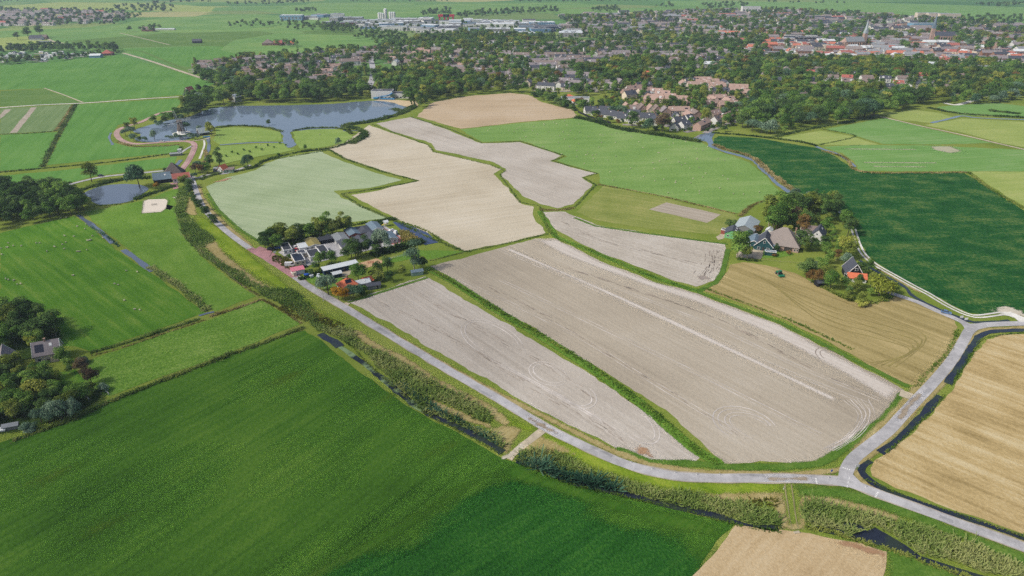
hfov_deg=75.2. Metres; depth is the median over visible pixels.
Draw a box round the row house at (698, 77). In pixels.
[694,76,711,78]
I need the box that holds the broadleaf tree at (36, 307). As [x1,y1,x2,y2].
[29,302,45,316]
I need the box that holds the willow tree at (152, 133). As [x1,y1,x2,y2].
[149,130,156,139]
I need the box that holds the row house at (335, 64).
[322,63,341,68]
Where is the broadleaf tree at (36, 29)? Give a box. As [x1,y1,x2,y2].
[33,25,42,32]
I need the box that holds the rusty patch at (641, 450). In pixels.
[637,445,653,457]
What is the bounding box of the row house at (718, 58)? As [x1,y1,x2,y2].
[700,55,723,60]
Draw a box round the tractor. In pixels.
[775,270,784,276]
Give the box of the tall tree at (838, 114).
[834,105,843,122]
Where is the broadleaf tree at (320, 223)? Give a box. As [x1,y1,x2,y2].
[310,217,326,235]
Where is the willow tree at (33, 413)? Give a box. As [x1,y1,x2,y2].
[28,407,46,422]
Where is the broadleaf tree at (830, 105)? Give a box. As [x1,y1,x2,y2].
[824,100,837,113]
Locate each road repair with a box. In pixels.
[377,327,393,336]
[590,446,611,456]
[739,474,764,476]
[921,387,931,396]
[939,515,952,522]
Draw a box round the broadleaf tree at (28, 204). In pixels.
[20,199,35,218]
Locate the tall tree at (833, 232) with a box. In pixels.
[828,227,837,240]
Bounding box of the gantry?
[443,14,454,19]
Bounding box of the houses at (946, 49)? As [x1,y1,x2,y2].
[0,8,1023,62]
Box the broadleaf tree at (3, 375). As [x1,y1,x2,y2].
[0,373,9,379]
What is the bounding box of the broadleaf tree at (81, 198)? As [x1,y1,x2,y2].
[75,190,88,209]
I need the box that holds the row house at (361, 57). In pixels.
[351,56,365,61]
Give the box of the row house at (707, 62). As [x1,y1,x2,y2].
[703,60,715,66]
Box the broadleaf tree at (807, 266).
[796,257,817,277]
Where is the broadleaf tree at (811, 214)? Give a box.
[803,210,815,224]
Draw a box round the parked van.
[284,261,294,265]
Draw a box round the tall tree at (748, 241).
[738,232,750,256]
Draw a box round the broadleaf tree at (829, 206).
[821,200,840,216]
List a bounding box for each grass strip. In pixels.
[425,267,723,462]
[537,211,697,291]
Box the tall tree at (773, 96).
[769,90,775,99]
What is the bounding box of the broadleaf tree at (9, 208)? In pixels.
[0,204,18,221]
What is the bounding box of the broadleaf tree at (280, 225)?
[265,222,287,233]
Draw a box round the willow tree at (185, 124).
[183,122,190,130]
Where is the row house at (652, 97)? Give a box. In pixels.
[643,95,658,103]
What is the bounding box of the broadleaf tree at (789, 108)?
[781,104,794,117]
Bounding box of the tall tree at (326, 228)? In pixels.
[318,211,331,233]
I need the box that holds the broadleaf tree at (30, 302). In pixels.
[21,299,32,312]
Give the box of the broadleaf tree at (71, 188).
[64,185,79,190]
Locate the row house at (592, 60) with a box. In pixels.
[587,58,610,62]
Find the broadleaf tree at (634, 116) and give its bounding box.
[626,110,640,125]
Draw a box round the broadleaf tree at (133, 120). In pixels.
[128,117,137,127]
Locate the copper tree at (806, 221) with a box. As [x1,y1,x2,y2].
[797,214,810,228]
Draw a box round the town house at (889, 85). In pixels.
[886,83,894,88]
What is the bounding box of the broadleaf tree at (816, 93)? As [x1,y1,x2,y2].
[808,90,823,98]
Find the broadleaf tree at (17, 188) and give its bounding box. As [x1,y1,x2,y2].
[7,184,23,196]
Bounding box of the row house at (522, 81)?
[505,76,524,83]
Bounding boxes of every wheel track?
[461,279,751,438]
[461,281,744,438]
[461,320,522,351]
[464,321,518,349]
[474,350,587,414]
[499,250,868,405]
[499,364,599,421]
[501,249,870,403]
[501,281,818,435]
[508,367,608,424]
[510,283,821,433]
[524,376,618,430]
[528,362,565,385]
[533,364,561,382]
[562,389,596,408]
[564,390,591,405]
[615,288,878,400]
[628,291,880,398]
[629,415,659,443]
[632,416,654,440]
[712,406,775,435]
[717,409,769,433]
[724,412,771,432]
[729,415,767,430]
[826,399,861,448]
[827,399,862,450]
[829,400,865,448]
[830,399,866,450]
[833,399,869,450]
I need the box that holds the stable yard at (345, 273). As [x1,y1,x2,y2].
[331,269,353,277]
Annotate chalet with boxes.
[280,242,292,254]
[290,252,305,265]
[296,242,310,250]
[296,249,306,256]
[304,237,320,248]
[306,248,320,260]
[315,245,328,255]
[331,232,348,243]
[338,239,351,248]
[344,227,360,238]
[353,235,369,247]
[355,225,372,234]
[365,231,379,244]
[366,221,383,232]
[383,230,398,244]
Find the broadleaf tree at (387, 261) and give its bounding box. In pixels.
[382,256,393,270]
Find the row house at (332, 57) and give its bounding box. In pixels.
[330,54,342,60]
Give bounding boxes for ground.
[0,0,1023,575]
[0,311,62,359]
[0,366,102,433]
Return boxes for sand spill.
[501,444,524,458]
[990,306,1023,315]
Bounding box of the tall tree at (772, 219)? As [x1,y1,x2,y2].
[764,205,786,227]
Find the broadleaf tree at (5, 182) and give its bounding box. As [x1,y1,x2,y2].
[0,178,10,188]
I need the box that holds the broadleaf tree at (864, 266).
[857,261,871,273]
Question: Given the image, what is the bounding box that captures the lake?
[133,101,405,141]
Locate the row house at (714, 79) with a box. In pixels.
[701,78,719,80]
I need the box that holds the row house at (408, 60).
[404,59,427,65]
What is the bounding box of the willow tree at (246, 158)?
[240,154,253,166]
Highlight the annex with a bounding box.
[845,272,867,282]
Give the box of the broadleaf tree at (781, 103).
[776,99,790,108]
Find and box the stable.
[321,259,357,274]
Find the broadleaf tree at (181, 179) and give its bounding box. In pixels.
[177,174,187,182]
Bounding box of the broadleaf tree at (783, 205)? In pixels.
[768,200,788,228]
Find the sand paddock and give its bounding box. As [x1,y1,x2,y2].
[359,258,381,266]
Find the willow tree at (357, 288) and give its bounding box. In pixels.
[344,284,363,295]
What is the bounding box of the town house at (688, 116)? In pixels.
[685,113,695,122]
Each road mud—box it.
[528,417,556,433]
[768,476,807,481]
[897,393,920,418]
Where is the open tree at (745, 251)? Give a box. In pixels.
[742,244,752,257]
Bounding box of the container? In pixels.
[764,250,776,255]
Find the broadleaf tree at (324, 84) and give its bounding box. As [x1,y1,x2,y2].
[319,81,329,96]
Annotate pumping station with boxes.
[170,152,181,155]
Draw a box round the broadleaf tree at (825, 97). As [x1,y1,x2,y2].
[821,94,836,104]
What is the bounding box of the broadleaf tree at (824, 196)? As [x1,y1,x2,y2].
[817,193,831,213]
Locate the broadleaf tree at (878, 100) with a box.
[873,98,882,115]
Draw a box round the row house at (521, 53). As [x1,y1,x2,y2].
[513,52,529,56]
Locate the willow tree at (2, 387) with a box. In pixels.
[0,383,6,392]
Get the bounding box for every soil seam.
[382,302,626,443]
[419,293,593,398]
[476,281,737,434]
[561,221,693,262]
[569,268,852,387]
[701,250,722,274]
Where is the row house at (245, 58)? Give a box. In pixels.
[232,57,251,60]
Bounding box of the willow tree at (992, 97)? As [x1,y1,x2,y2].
[989,94,998,101]
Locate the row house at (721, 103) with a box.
[717,99,738,108]
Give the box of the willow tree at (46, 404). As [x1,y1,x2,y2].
[41,400,57,418]
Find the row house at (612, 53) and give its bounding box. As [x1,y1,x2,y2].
[603,51,625,54]
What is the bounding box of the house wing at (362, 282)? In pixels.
[355,278,370,286]
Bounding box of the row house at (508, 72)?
[485,70,510,73]
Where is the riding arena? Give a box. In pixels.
[142,199,166,212]
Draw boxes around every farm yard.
[716,234,724,239]
[736,248,762,258]
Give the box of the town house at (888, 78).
[879,75,891,82]
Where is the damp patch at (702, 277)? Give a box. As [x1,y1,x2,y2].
[697,275,709,279]
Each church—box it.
[840,19,868,45]
[929,14,956,40]
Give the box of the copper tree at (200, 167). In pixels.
[196,164,203,171]
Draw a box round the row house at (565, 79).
[553,77,570,82]
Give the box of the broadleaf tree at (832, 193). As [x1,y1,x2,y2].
[827,190,840,198]
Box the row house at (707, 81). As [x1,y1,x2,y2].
[695,79,710,85]
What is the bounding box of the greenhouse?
[1,421,19,430]
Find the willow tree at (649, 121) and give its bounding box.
[641,117,654,128]
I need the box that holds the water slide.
[373,93,394,99]
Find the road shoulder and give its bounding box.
[266,261,1023,551]
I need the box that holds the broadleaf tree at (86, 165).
[81,161,98,181]
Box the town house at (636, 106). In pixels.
[629,104,638,109]
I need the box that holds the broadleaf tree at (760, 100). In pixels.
[753,96,767,102]
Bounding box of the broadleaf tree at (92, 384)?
[85,381,96,391]
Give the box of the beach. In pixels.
[374,99,417,106]
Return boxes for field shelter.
[330,270,341,277]
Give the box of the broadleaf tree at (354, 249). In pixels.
[347,241,360,258]
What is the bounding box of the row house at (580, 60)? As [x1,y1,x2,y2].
[564,58,583,62]
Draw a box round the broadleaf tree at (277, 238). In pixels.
[268,233,283,246]
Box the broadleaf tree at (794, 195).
[788,191,799,200]
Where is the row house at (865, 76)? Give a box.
[859,75,873,81]
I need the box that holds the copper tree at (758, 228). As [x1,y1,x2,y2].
[754,225,762,232]
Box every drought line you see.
[864,162,932,162]
[874,166,925,166]
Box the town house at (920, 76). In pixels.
[913,72,927,79]
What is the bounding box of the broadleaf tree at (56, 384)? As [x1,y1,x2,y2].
[46,379,63,392]
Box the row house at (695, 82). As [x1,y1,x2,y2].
[686,80,703,88]
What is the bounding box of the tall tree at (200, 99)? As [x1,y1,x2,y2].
[195,95,203,110]
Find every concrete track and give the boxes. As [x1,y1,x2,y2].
[839,212,1011,317]
[840,210,1005,315]
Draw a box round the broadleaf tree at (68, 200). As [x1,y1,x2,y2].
[56,194,77,215]
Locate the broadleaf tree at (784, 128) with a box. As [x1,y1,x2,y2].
[780,125,788,131]
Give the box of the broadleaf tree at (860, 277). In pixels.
[853,274,864,284]
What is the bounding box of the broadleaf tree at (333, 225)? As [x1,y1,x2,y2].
[327,218,339,233]
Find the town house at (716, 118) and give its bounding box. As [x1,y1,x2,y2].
[710,114,721,124]
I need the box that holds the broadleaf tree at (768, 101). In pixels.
[765,97,774,106]
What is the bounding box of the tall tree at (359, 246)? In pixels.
[355,239,362,256]
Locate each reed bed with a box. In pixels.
[9,325,304,443]
[88,225,119,246]
[88,317,199,353]
[145,264,211,311]
[171,186,188,213]
[176,212,280,298]
[258,286,318,322]
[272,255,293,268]
[280,303,343,328]
[308,318,509,447]
[398,229,419,241]
[513,442,787,527]
[515,444,627,491]
[535,445,572,461]
[738,495,780,506]
[798,488,1023,575]
[839,518,866,539]
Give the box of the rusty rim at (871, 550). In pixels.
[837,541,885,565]
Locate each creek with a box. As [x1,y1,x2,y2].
[694,132,714,143]
[707,142,790,191]
[814,146,855,166]
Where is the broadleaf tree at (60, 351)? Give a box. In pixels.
[52,346,71,359]
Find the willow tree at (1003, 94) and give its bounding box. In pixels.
[996,90,1008,101]
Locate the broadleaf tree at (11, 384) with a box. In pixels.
[2,379,16,388]
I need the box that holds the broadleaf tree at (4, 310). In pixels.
[0,303,19,322]
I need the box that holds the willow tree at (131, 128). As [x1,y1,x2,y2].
[124,127,135,132]
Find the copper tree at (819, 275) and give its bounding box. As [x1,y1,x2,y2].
[813,269,824,279]
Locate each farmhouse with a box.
[29,35,43,39]
[102,50,114,55]
[141,27,154,30]
[164,162,185,180]
[261,39,273,45]
[770,227,799,252]
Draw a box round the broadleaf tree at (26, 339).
[22,335,40,345]
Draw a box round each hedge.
[0,130,57,134]
[0,146,182,172]
[38,104,77,166]
[80,175,151,190]
[133,183,178,199]
[198,132,360,179]
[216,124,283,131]
[292,126,352,133]
[297,261,340,279]
[339,105,417,143]
[369,237,426,257]
[377,217,396,224]
[389,104,416,110]
[572,115,702,141]
[711,132,816,145]
[736,257,760,261]
[773,115,880,137]
[819,128,856,144]
[927,107,1023,117]
[989,108,1020,113]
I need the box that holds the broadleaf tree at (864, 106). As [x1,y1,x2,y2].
[856,102,869,118]
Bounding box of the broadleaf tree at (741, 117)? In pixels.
[735,112,749,126]
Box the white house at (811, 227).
[800,225,817,235]
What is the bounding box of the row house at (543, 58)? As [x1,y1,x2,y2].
[529,57,548,59]
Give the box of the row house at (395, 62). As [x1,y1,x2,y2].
[391,58,399,65]
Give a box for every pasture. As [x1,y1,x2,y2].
[0,216,204,350]
[81,301,298,395]
[84,201,254,310]
[151,187,181,208]
[460,119,778,212]
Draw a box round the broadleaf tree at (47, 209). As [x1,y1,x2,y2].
[41,202,55,218]
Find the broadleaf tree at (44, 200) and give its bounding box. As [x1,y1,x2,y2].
[39,197,52,207]
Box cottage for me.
[217,163,227,172]
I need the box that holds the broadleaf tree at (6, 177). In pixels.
[0,175,11,182]
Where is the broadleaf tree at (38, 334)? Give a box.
[23,328,43,344]
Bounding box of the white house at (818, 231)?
[810,224,826,243]
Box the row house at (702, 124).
[693,117,711,130]
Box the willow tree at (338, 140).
[334,137,341,143]
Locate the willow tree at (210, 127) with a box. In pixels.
[205,125,215,134]
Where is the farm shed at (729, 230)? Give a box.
[724,225,740,238]
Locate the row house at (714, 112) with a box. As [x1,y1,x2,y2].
[708,108,721,118]
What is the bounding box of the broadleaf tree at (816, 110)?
[812,105,825,123]
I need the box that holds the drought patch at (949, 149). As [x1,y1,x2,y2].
[932,146,959,152]
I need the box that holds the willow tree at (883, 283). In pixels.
[867,273,900,295]
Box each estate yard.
[278,226,404,264]
[383,228,403,244]
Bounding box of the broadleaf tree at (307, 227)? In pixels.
[302,224,314,237]
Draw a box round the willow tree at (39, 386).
[20,378,48,398]
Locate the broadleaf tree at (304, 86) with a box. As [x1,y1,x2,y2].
[299,83,310,99]
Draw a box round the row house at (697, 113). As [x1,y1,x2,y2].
[688,107,701,118]
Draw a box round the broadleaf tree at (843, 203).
[833,193,845,207]
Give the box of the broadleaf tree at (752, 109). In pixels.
[739,106,760,126]
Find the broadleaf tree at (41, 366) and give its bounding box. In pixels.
[35,360,53,373]
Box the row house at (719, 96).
[707,93,726,99]
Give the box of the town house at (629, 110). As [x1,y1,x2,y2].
[626,108,640,113]
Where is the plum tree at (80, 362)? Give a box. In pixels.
[71,357,88,371]
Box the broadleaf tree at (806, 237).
[794,229,814,249]
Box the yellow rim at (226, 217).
[207,193,259,242]
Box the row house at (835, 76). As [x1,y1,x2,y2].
[823,74,838,80]
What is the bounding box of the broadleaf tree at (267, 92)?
[261,86,271,99]
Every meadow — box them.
[212,143,293,164]
[213,127,281,143]
[293,129,352,148]
[577,186,736,233]
[782,131,878,144]
[824,145,1023,170]
[829,118,989,144]
[880,110,953,122]
[927,118,1023,146]
[937,103,1023,116]
[969,171,1023,205]
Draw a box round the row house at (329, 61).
[315,59,331,63]
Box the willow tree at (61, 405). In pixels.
[47,399,67,418]
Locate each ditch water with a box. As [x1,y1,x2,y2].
[76,214,112,243]
[120,249,152,271]
[204,137,210,158]
[317,332,342,347]
[338,346,430,413]
[425,412,504,453]
[515,459,778,530]
[857,459,1023,539]
[858,260,1009,322]
[876,394,943,454]
[944,328,1023,384]
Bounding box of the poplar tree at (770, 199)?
[762,194,780,225]
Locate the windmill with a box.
[169,112,190,135]
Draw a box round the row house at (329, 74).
[312,73,332,75]
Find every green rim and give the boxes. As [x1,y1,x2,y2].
[349,277,427,301]
[574,217,726,243]
[616,392,902,471]
[697,249,730,291]
[698,292,908,386]
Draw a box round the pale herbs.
[128,441,428,574]
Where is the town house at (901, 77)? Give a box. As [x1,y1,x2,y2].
[895,74,907,82]
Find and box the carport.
[290,265,304,274]
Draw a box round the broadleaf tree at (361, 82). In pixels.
[355,79,368,94]
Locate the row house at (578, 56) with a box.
[566,54,590,58]
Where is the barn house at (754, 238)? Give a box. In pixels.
[746,233,758,247]
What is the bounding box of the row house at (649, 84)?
[634,80,652,86]
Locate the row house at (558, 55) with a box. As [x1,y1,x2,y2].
[554,53,579,56]
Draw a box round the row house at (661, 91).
[654,89,670,93]
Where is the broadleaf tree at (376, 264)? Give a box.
[372,261,382,270]
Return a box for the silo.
[383,8,387,18]
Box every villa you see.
[0,344,18,372]
[30,338,63,362]
[583,105,596,113]
[590,107,602,115]
[601,109,614,117]
[610,111,624,118]
[616,112,627,121]
[639,102,645,111]
[639,111,653,120]
[646,103,653,112]
[653,104,660,114]
[659,105,670,115]
[669,121,679,130]
[671,115,685,122]
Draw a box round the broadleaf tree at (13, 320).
[3,310,28,326]
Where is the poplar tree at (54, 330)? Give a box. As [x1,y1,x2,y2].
[46,313,57,335]
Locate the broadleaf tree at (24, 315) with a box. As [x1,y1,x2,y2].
[10,303,30,321]
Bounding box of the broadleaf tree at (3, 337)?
[0,330,10,343]
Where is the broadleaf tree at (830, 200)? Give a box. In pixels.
[819,198,834,209]
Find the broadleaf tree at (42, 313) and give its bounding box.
[37,308,53,316]
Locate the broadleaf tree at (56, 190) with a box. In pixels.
[43,184,64,197]
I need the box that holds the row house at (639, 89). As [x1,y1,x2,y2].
[636,86,652,93]
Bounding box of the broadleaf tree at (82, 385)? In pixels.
[77,382,91,397]
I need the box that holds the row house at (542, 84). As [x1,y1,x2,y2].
[537,81,555,90]
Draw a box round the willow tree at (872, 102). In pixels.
[855,98,881,116]
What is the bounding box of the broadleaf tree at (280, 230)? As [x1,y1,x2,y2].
[272,226,285,239]
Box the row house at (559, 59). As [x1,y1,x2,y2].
[553,57,575,63]
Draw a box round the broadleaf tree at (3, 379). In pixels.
[0,377,16,383]
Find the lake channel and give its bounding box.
[284,142,295,147]
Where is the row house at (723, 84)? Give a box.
[713,83,726,87]
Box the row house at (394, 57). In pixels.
[388,55,407,62]
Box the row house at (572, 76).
[564,73,576,79]
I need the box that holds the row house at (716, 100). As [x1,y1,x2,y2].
[703,98,718,106]
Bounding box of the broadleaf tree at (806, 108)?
[801,105,814,121]
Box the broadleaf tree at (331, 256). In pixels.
[325,250,338,261]
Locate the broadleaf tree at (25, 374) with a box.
[17,370,42,382]
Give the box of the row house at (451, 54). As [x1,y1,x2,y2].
[447,51,466,56]
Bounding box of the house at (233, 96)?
[231,94,241,101]
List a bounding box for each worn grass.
[302,463,523,575]
[506,464,720,537]
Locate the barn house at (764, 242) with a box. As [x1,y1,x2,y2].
[754,230,773,250]
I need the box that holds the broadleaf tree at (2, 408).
[0,398,5,415]
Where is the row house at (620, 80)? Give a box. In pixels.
[617,78,623,86]
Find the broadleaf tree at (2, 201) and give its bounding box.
[0,198,8,219]
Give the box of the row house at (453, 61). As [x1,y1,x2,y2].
[451,57,474,63]
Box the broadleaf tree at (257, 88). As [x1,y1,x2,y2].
[252,85,262,101]
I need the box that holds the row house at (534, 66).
[529,65,550,67]
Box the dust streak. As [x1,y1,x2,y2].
[508,249,835,398]
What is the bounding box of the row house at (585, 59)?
[582,57,602,61]
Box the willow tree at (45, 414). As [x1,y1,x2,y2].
[39,408,55,422]
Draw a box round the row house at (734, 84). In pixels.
[728,83,748,88]
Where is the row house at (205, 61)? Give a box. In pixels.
[196,59,212,64]
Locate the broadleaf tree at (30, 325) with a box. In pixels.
[18,318,47,338]
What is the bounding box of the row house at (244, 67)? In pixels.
[241,65,258,68]
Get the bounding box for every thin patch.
[61,506,157,542]
[259,370,302,389]
[417,435,464,460]
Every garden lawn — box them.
[57,370,83,385]
[305,273,344,289]
[762,250,792,257]
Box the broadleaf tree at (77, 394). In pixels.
[63,383,86,403]
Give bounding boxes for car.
[941,309,951,314]
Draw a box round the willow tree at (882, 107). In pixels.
[868,102,884,114]
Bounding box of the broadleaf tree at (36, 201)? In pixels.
[30,197,41,215]
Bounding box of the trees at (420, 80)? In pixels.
[0,0,1023,406]
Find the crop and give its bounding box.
[312,477,719,575]
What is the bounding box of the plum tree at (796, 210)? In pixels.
[786,206,801,224]
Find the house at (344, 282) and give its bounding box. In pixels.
[335,275,357,293]
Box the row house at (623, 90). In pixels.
[620,87,633,93]
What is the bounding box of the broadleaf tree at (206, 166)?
[200,162,210,172]
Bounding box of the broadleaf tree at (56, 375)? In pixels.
[50,371,61,381]
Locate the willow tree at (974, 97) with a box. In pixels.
[968,93,981,102]
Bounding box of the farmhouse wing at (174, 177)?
[171,172,190,182]
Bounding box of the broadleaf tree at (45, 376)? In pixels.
[31,370,51,387]
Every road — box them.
[114,111,196,168]
[190,177,1023,550]
[247,247,298,277]
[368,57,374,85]
[838,321,1023,475]
[888,291,973,330]
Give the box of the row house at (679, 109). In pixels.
[668,105,689,114]
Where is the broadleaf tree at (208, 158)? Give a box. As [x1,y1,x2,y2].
[204,154,213,165]
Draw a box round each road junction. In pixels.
[821,465,875,492]
[963,322,988,336]
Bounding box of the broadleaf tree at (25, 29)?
[21,26,31,38]
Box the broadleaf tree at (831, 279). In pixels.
[822,269,840,287]
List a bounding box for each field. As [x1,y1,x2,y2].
[0,14,345,37]
[0,36,62,50]
[0,55,213,101]
[0,89,80,105]
[0,105,70,133]
[0,109,10,117]
[0,132,56,170]
[0,330,734,575]
[2,2,214,11]
[4,156,176,184]
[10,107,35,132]
[47,98,180,164]
[69,31,275,47]
[122,46,238,66]
[206,151,399,238]
[220,33,401,54]
[254,2,595,20]
[301,29,367,34]
[330,125,544,250]
[348,277,698,460]
[376,117,595,207]
[417,93,576,128]
[431,238,902,463]
[543,212,725,285]
[650,202,720,222]
[665,1,1023,23]
[693,525,886,575]
[704,262,956,384]
[713,136,1023,313]
[870,334,1023,533]
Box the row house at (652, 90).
[650,87,662,93]
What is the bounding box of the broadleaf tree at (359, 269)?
[349,262,367,279]
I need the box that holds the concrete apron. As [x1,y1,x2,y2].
[1000,312,1023,321]
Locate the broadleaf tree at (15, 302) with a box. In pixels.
[0,295,29,309]
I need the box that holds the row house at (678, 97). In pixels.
[665,95,687,105]
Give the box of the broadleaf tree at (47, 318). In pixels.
[33,308,64,336]
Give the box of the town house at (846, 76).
[841,74,852,77]
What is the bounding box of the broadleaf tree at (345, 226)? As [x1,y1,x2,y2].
[341,215,353,227]
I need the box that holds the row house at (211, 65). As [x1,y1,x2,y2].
[208,62,226,68]
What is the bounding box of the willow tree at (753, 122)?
[744,119,760,130]
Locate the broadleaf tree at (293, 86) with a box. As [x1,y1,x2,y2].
[289,82,298,97]
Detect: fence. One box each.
[141,197,168,213]
[578,111,610,122]
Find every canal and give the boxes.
[220,142,284,144]
[930,116,1023,122]
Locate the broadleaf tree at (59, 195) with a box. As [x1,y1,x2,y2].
[57,193,67,210]
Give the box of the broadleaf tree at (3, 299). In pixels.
[0,296,10,305]
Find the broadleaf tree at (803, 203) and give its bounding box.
[796,195,813,210]
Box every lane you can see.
[0,97,168,107]
[45,88,81,101]
[69,170,162,184]
[123,53,216,82]
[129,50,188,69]
[183,140,196,168]
[945,96,986,104]
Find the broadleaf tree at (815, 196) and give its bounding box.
[804,191,821,208]
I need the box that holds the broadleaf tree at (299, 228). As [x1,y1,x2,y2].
[294,223,305,236]
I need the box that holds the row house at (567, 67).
[556,63,573,70]
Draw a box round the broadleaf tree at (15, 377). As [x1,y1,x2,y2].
[9,371,31,384]
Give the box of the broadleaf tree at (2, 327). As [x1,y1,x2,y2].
[0,323,12,343]
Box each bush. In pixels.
[1,401,24,417]
[16,402,34,415]
[18,421,37,433]
[30,398,50,405]
[31,390,48,398]
[96,382,109,390]
[368,267,385,280]
[569,104,576,109]
[725,219,736,225]
[855,300,868,306]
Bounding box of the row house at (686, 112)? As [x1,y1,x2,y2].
[682,110,696,120]
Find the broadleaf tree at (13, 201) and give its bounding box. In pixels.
[6,194,22,212]
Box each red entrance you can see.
[256,246,271,256]
[270,252,305,276]
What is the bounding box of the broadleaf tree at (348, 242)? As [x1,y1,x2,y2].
[342,237,358,257]
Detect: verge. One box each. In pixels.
[195,215,537,431]
[542,434,782,495]
[793,483,1023,565]
[828,534,958,575]
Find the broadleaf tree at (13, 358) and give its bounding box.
[0,350,24,367]
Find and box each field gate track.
[507,429,544,459]
[899,390,913,398]
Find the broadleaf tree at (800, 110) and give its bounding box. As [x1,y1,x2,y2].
[792,107,807,122]
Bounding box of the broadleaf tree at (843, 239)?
[838,235,858,246]
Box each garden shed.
[318,235,332,243]
[365,281,380,290]
[410,268,423,275]
[814,279,824,286]
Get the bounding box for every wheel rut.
[784,483,791,527]
[791,484,798,528]
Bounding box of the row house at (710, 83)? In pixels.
[708,81,723,87]
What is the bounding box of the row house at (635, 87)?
[624,84,642,89]
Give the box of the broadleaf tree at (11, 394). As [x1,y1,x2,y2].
[1,387,25,403]
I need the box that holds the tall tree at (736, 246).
[730,230,748,257]
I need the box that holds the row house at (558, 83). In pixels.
[556,79,564,87]
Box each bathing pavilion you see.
[371,89,393,98]
[393,91,409,98]
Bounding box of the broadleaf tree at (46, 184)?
[40,181,53,191]
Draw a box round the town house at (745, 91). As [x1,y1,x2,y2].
[738,88,749,96]
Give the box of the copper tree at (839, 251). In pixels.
[832,249,842,259]
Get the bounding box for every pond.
[85,184,147,204]
[393,222,436,244]
[811,523,983,575]
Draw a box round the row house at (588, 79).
[573,78,589,84]
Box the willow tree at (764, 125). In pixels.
[755,121,771,131]
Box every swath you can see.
[750,272,926,366]
[756,275,921,365]
[760,277,918,364]
[766,280,914,363]
[770,282,909,362]
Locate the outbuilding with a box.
[360,276,373,282]
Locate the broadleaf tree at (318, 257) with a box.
[312,251,323,267]
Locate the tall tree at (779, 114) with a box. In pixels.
[775,108,785,122]
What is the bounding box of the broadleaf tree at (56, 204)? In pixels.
[48,196,60,214]
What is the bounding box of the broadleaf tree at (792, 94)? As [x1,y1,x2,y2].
[786,90,799,99]
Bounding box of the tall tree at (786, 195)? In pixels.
[774,190,795,223]
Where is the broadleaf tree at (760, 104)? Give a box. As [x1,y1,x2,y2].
[749,102,765,111]
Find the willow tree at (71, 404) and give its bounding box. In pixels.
[65,396,82,416]
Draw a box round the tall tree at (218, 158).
[212,147,223,164]
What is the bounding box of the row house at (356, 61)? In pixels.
[339,57,360,64]
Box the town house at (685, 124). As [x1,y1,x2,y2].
[678,120,691,129]
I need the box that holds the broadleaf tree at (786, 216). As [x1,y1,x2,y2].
[779,209,791,227]
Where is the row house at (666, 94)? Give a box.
[662,93,675,95]
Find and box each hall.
[279,14,303,19]
[448,19,470,23]
[475,22,513,27]
[534,25,558,31]
[561,96,588,101]
[741,6,760,10]
[795,36,852,40]
[907,22,944,25]
[914,12,935,17]
[926,13,937,16]
[938,13,960,17]
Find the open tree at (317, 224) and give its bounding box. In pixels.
[311,217,323,235]
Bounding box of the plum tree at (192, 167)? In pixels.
[189,163,198,171]
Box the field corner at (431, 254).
[382,250,461,262]
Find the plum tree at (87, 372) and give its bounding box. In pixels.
[79,366,98,380]
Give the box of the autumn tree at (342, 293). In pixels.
[338,288,349,297]
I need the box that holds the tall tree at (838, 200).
[833,194,842,215]
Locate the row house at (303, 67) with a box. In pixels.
[288,66,304,72]
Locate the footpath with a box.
[199,140,204,158]
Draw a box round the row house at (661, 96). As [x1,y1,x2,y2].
[647,93,664,102]
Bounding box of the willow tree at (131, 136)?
[128,133,136,139]
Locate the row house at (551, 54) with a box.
[544,51,565,57]
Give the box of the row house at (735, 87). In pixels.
[729,85,745,90]
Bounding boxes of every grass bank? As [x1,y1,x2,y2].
[53,104,74,130]
[91,320,202,355]
[93,200,133,206]
[117,141,179,146]
[184,232,260,294]
[202,149,208,163]
[209,298,262,316]
[261,299,302,323]
[269,149,465,251]
[274,218,388,242]
[324,331,503,454]
[371,124,550,233]
[402,221,442,240]
[412,116,597,206]
[426,267,721,465]
[431,233,547,260]
[520,463,780,533]
[537,211,697,289]
[542,206,574,210]
[598,184,736,213]
[704,288,853,349]
[712,143,793,189]
[737,201,762,216]
[805,523,970,575]
[820,284,891,303]
[821,150,966,173]
[865,478,1023,536]
[884,394,944,452]
[914,329,959,386]
[950,331,1023,385]
[967,171,1023,209]
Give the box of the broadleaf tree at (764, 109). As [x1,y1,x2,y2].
[759,104,772,115]
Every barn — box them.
[89,53,102,57]
[152,171,171,183]
[155,28,175,29]
[192,39,202,42]
[196,127,209,135]
[735,215,759,232]
[841,257,862,277]
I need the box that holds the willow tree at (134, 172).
[123,164,145,187]
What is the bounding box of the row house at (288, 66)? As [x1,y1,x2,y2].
[284,64,301,67]
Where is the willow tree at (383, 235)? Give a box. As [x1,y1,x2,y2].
[370,229,391,248]
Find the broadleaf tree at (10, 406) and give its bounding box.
[0,397,20,418]
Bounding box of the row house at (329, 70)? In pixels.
[320,68,333,74]
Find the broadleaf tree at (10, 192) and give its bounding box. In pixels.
[6,190,16,208]
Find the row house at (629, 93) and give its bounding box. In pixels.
[622,89,636,98]
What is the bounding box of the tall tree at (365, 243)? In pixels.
[360,234,370,254]
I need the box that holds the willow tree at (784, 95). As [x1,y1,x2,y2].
[778,93,788,99]
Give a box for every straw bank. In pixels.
[185,198,197,214]
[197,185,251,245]
[205,240,269,287]
[351,330,510,424]
[366,316,773,473]
[431,400,492,427]
[491,424,521,452]
[524,435,576,454]
[705,491,775,501]
[770,493,805,530]
[779,466,839,474]
[799,495,900,520]
[849,337,958,450]
[853,469,1021,540]
[859,325,1023,463]
[862,255,919,292]
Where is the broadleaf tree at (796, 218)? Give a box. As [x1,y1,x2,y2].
[788,213,799,224]
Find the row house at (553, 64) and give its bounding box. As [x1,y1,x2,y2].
[528,62,556,67]

